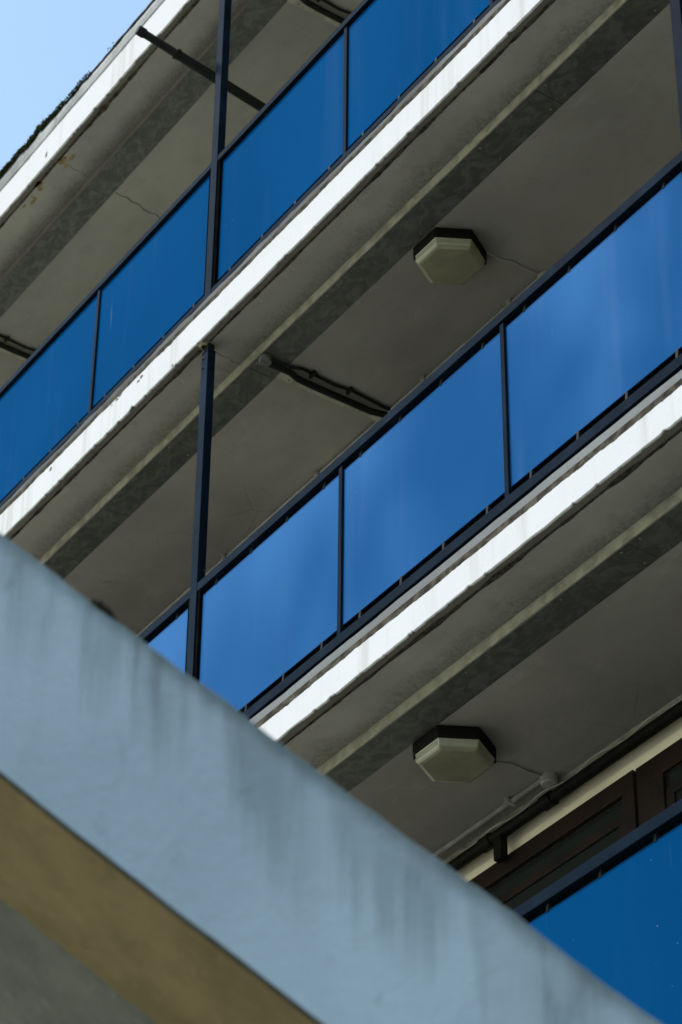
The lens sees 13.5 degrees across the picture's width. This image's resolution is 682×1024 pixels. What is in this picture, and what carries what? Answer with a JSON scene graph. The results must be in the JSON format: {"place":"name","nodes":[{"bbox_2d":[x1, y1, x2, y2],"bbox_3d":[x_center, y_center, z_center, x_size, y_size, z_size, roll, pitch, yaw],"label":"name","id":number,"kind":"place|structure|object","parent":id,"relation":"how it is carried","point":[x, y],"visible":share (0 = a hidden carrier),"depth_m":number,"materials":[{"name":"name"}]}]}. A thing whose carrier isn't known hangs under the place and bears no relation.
{"place":"outdoors","nodes":[
{"label":"outdoors","id":0,"kind":"place"},
{"bbox_2d":[0,0,151,169],"label":"sky","id":1,"kind":"structure","parent":0,"point":[47,46],"materials":[{"name":"blue"}]},
{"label":"street","id":2,"kind":"structure","parent":0,"visible":0},
{"bbox_2d":[0,0,681,910],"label":"apartment building","id":3,"kind":"structure","parent":2,"relation":"on","point":[538,630],"depth_m":13.28,"materials":[{"name":"paint"}]},
{"bbox_2d":[0,334,34,358],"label":"waste pipe","id":4,"kind":"object","parent":3,"relation":"attached to","point":[6,347],"visible":0.39,"depth_m":18.37,"materials":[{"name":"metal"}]},
{"bbox_2d":[0,42,113,178],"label":"moss","id":5,"kind":"object","parent":3,"relation":"on","point":[41,126],"visible":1,"depth_m":17.44,"materials":[{"name":"plant"}]},
{"bbox_2d":[135,25,265,110],"bbox_3d":[-0.553,-2.332,16.144,1.405,0.310,0.120,23,-42,-27],"label":"waste pipe","id":6,"kind":"object","parent":3,"relation":"attached to","point":[185,59],"visible":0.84,"depth_m":16.02,"materials":[{"name":"paint"}]},
{"bbox_2d":[198,341,210,350],"bbox_3d":[-0.675,-0.824,14.273,0.068,0.019,0.069,23,-42,-27],"label":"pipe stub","id":7,"kind":"object","parent":3,"relation":"attached to","point":[202,344],"visible":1,"depth_m":14.26,"materials":[{"name":"beige paint"}]},
{"bbox_2d":[0,0,500,506],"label":"balcony railing","id":8,"kind":"object","parent":3,"relation":"on","point":[346,88],"visible":0.94,"depth_m":14.73,"materials":[{"name":"blue glass"}]},
{"bbox_2d":[259,354,390,417],"bbox_3d":[-0.028,-0.613,14.411,0.884,0.054,0.104,23,-42,-27],"label":"waste pipe","id":9,"kind":"object","parent":3,"relation":"attached to","point":[265,360],"visible":0.93,"depth_m":14.39,"materials":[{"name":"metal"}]},
{"bbox_2d":[300,0,350,23],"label":"waste pipe","id":10,"kind":"object","parent":3,"relation":"attached to","point":[324,11],"visible":0.31,"depth_m":16.00,"materials":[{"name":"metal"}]},
{"bbox_2d":[136,252,545,636],"bbox_3d":[-0.314,-0.150,15.046,0.372,0.040,4.217,23,-42,-27],"label":"conduit","id":11,"kind":"object","parent":3,"relation":"attached to","point":[421,380],"visible":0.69,"depth_m":14.76,"materials":[{"name":"grey metal"}]},
{"bbox_2d":[138,0,681,719],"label":"balcony railing","id":12,"kind":"object","parent":3,"relation":"on","point":[572,352],"visible":0.73,"depth_m":11.80,"materials":[{"name":"blue glass"}]},
{"bbox_2d":[413,227,486,284],"bbox_3d":[0.515,-1.202,13.573,0.307,0.106,0.350,23,-42,-27],"label":"ceiling light","id":13,"kind":"object","parent":3,"relation":"attached to","point":[454,256],"visible":1,"depth_m":13.51,"materials":[{"name":"beige plastic"}]},
{"bbox_2d":[413,725,496,782],"bbox_3d":[0.472,1.014,11.937,0.307,0.106,0.350,23,-42,-27],"label":"ceiling light","id":14,"kind":"object","parent":3,"relation":"attached to","point":[454,754],"visible":1,"depth_m":11.86,"materials":[{"name":"beige plastic"}]},
{"bbox_2d":[432,761,557,856],"bbox_3d":[-0.382,2.076,13.424,0.372,0.040,4.109,23,-42,-27],"label":"conduit","id":15,"kind":"object","parent":3,"relation":"attached to","point":[547,779],"visible":0.52,"depth_m":12.29,"materials":[{"name":"grey metal"}]},
{"bbox_2d":[469,770,638,910],"bbox_3d":[0.731,2.127,11.864,0.028,1.640,1.665,23,-42,-27],"label":"window frame","id":16,"kind":"structure","parent":3,"relation":"in","point":[604,829],"depth_m":12.05,"materials":[{"name":"brown wood"}]},
{"bbox_2d":[446,699,681,871],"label":"black pipe","id":17,"kind":"object","parent":3,"relation":"attached to","point":[495,840],"visible":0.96,"depth_m":12.11,"materials":[{"name":"paint"}]},
{"bbox_2d":[512,799,681,1023],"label":"balcony railing","id":18,"kind":"object","parent":3,"relation":"on","point":[610,917],"visible":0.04,"depth_m":9.62,"materials":[{"name":"blue glass"}]},
{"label":"pavement","id":19,"kind":"structure","parent":0,"visible":0},
{"bbox_2d":[0,533,661,1023],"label":"outside stair","id":20,"kind":"object","parent":19,"relation":"on","point":[178,845],"visible":1,"depth_m":4.92,"materials":[{"name":"grey concrete"}]},
{"bbox_2d":[90,599,121,623],"bbox_3d":[-0.425,0.181,5.172,0.062,0.052,0.042,6,-37,-8],"label":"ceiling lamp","id":21,"kind":"object","parent":20,"relation":"on","point":[102,607],"visible":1,"depth_m":5.16,"materials":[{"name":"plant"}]}
]}

